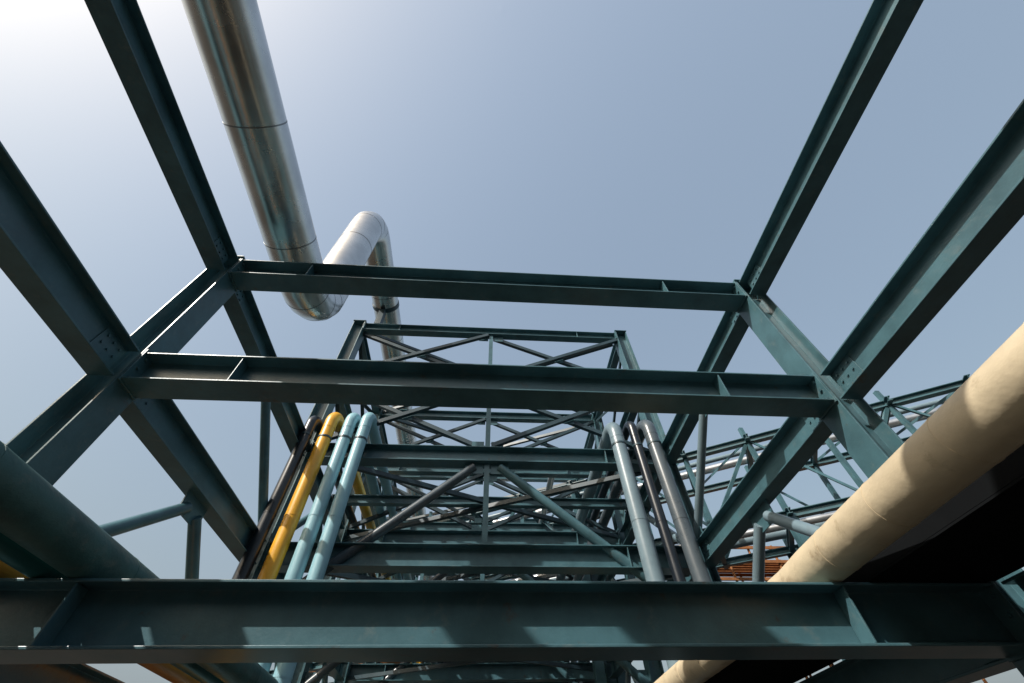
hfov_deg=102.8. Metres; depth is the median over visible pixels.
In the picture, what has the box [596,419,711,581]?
dark grey pipe
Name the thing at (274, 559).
yellow pipe
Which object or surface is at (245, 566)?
black pipe
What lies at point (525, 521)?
cross beams
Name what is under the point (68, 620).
cross beams
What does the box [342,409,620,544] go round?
cross beams
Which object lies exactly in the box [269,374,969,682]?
pipe bridge
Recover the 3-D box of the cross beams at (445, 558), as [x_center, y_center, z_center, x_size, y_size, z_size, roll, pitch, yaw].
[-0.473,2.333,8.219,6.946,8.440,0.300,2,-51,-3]
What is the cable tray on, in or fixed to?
attached to the cross beams at (503, 672)
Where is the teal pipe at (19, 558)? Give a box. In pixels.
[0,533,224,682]
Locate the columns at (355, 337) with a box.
[248,320,721,581]
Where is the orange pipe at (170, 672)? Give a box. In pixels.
[0,561,200,682]
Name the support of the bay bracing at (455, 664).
attached to the longitudinal beams at (337, 671)
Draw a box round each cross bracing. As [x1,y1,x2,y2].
[297,417,654,682]
[302,332,648,580]
[378,480,577,682]
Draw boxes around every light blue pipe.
[259,413,401,671]
[273,412,411,682]
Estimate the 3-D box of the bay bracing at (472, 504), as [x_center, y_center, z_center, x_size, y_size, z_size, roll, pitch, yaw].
[-0.581,3.676,9.335,7.420,8.205,3.272,2,-51,-3]
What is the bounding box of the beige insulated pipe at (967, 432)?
[654,322,1023,682]
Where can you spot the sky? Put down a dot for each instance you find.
(646, 139)
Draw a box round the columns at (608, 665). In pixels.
[334,478,619,682]
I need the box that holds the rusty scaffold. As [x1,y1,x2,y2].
[717,545,987,682]
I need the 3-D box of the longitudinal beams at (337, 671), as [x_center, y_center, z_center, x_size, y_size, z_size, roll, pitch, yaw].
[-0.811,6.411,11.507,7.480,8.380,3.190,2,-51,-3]
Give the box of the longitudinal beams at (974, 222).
[0,0,1023,590]
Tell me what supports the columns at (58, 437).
on the ground
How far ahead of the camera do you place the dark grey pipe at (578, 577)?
7.74 m
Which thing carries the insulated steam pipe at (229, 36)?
attached to the cross beams at (445, 558)
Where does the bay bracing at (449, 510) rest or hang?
attached to the longitudinal beams at (395, 485)
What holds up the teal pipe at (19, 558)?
on the cross beams at (503, 672)
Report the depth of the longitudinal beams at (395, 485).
16.26 m
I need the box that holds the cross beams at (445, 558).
[259,321,690,574]
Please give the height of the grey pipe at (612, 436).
7.180 m
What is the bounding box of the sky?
[0,0,1023,682]
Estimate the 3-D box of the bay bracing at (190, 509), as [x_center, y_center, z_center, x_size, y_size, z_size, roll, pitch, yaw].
[-0.304,2.045,5.407,7.389,3.670,3.739,2,-51,-3]
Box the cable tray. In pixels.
[704,444,1023,682]
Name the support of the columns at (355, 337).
on the ground
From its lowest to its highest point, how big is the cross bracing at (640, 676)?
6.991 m
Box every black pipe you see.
[232,416,376,578]
[567,421,685,580]
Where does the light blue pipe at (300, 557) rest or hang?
attached to the pipe bridge
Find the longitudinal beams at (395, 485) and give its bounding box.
[393,482,572,512]
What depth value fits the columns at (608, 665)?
11.19 m
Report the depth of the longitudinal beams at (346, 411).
10.18 m
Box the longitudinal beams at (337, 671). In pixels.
[320,424,631,680]
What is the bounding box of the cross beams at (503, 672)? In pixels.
[346,475,607,682]
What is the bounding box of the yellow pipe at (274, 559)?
[257,412,390,579]
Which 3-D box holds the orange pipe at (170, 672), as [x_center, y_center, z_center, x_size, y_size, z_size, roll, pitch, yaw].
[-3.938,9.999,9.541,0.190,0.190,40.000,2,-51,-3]
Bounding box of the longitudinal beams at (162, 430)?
[0,290,1015,682]
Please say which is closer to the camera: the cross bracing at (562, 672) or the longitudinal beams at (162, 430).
the longitudinal beams at (162, 430)
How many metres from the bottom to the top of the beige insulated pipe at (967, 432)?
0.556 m
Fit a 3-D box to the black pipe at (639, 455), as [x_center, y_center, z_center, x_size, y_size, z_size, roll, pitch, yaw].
[1.688,14.475,14.527,0.200,7.130,27.520,2,-51,-3]
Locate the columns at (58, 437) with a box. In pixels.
[6,255,1023,676]
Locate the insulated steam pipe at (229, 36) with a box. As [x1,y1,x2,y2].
[181,0,433,579]
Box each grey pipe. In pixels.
[556,422,678,669]
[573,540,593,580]
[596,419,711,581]
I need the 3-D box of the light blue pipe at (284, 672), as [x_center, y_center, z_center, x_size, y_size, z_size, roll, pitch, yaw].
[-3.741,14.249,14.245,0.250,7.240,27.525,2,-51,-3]
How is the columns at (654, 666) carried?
on the ground
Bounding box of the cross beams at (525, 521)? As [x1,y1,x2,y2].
[401,517,551,575]
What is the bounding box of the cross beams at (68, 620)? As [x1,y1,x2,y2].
[0,258,1023,663]
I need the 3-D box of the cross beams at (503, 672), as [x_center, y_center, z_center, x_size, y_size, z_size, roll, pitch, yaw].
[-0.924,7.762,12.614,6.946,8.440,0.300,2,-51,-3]
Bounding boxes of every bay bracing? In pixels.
[99,402,819,581]
[274,335,689,670]
[318,419,638,682]
[365,480,594,682]
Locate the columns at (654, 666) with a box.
[291,408,663,682]
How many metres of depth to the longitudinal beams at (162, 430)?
5.09 m
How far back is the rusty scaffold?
15.45 m
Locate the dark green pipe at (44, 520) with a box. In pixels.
[0,441,277,682]
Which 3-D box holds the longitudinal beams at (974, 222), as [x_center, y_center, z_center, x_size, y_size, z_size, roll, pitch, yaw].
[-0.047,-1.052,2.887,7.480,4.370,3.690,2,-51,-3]
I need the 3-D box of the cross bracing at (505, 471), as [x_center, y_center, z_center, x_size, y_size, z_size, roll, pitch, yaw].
[-0.481,2.065,8.549,7.150,6.991,0.210,2,-51,-3]
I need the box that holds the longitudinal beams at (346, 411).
[276,337,692,581]

